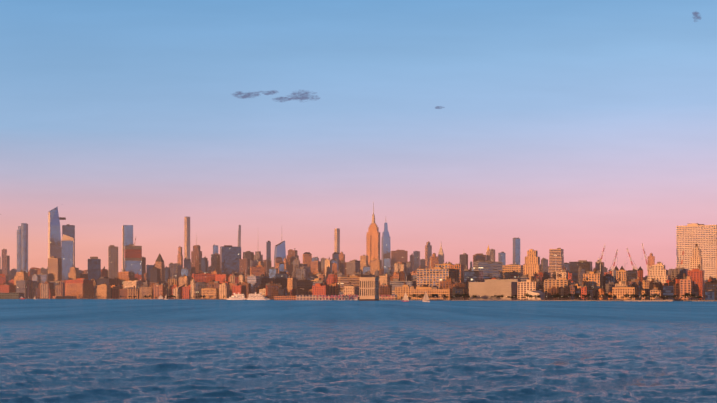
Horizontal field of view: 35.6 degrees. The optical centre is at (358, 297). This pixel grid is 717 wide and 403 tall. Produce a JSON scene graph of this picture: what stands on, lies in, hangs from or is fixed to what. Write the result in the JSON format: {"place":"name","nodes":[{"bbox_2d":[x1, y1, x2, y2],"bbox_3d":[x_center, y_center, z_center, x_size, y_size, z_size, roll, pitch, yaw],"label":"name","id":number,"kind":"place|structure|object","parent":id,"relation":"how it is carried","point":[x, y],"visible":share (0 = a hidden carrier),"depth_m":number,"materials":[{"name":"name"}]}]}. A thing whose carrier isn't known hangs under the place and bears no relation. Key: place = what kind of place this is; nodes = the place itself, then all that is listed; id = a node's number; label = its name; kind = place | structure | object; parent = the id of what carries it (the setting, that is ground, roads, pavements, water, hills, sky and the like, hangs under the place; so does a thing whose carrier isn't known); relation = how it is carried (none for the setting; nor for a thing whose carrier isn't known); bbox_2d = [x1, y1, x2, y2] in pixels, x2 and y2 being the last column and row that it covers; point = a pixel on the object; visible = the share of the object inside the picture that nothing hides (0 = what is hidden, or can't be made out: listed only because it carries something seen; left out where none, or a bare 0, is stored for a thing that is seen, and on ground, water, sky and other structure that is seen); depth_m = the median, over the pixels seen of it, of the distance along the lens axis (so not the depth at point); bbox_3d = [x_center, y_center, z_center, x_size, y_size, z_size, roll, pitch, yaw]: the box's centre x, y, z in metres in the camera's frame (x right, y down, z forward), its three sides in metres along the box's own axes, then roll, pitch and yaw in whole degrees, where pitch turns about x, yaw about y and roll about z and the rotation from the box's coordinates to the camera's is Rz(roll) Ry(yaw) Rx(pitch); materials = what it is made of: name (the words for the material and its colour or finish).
{"place":"outdoors","nodes":[
{"label":"outdoors","id":0,"kind":"place"},
{"bbox_2d":[317,295,357,298],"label":"sign","id":1,"kind":"object","parent":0,"point":[335,296],"visible":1,"depth_m":2002.52,"materials":[{"name":"red paint"}]},
{"bbox_2d":[0,299,716,402],"bbox_3d":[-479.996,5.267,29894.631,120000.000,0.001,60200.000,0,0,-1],"label":"sea water","id":2,"kind":"structure","parent":0,"point":[619,383],"depth_m":113.03,"materials":[{"name":"blue liquid"}]},
{"bbox_2d":[226,293,245,299],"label":"yacht","id":3,"kind":"object","parent":2,"relation":"on","point":[235,296],"visible":0.96,"depth_m":2349.34,"materials":[{"name":"white"}]},
{"bbox_2d":[247,291,269,299],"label":"yacht","id":4,"kind":"object","parent":2,"relation":"on","point":[255,296],"visible":0.96,"depth_m":2241.60,"materials":[{"name":"white"}]},
{"bbox_2d":[422,293,429,301],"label":"sail boat","id":5,"kind":"object","parent":2,"relation":"on","point":[427,298],"visible":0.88,"depth_m":1330.12,"materials":[{"name":"white fabric"}]},
{"bbox_2d":[0,0,716,276],"label":"sky","id":6,"kind":"structure","parent":0,"point":[577,127],"materials":[{"name":"blue"}]},
{"bbox_2d":[189,299,716,300],"bbox_3d":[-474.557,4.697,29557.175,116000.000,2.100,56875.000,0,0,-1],"label":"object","id":7,"kind":"structure","parent":0,"point":[498,300],"depth_m":1744.59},
{"bbox_2d":[0,293,674,300],"bbox_3d":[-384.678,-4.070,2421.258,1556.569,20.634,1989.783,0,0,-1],"label":"hudson piers","id":8,"kind":"structure","parent":7,"relation":"on","point":[18,296],"depth_m":2029.71,"materials":[{"name":"grey concrete"}]},
{"bbox_2d":[0,202,716,300],"bbox_3d":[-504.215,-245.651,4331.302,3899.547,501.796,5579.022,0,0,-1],"label":"city skyline","id":9,"kind":"structure","parent":7,"relation":"on","point":[369,276],"depth_m":3053.70},
{"bbox_2d":[25,296,715,300],"bbox_3d":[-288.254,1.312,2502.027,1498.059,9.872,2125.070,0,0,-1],"label":"shore bulkhead piers","id":10,"kind":"structure","parent":7,"relation":"on","point":[58,297],"depth_m":3361.50,"materials":[{"name":"concrete"}]},
{"bbox_2d":[596,245,604,273],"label":"crane","id":11,"kind":"object","parent":7,"relation":"on","point":[600,260],"visible":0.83,"depth_m":2163.09,"materials":[{"name":"red metal"}]},
{"bbox_2d":[608,249,617,275],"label":"crane","id":12,"kind":"object","parent":7,"relation":"on","point":[610,269],"visible":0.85,"depth_m":2187.79,"materials":[{"name":"red metal"}]},
{"bbox_2d":[642,243,651,275],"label":"crane","id":13,"kind":"object","parent":7,"relation":"on","point":[648,269],"visible":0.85,"depth_m":2231.72,"materials":[{"name":"red metal"}]},
{"bbox_2d":[677,247,683,267],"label":"crane","id":14,"kind":"object","parent":7,"relation":"on","point":[681,259],"visible":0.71,"depth_m":2049.62,"materials":[{"name":"red metal"}]}
]}

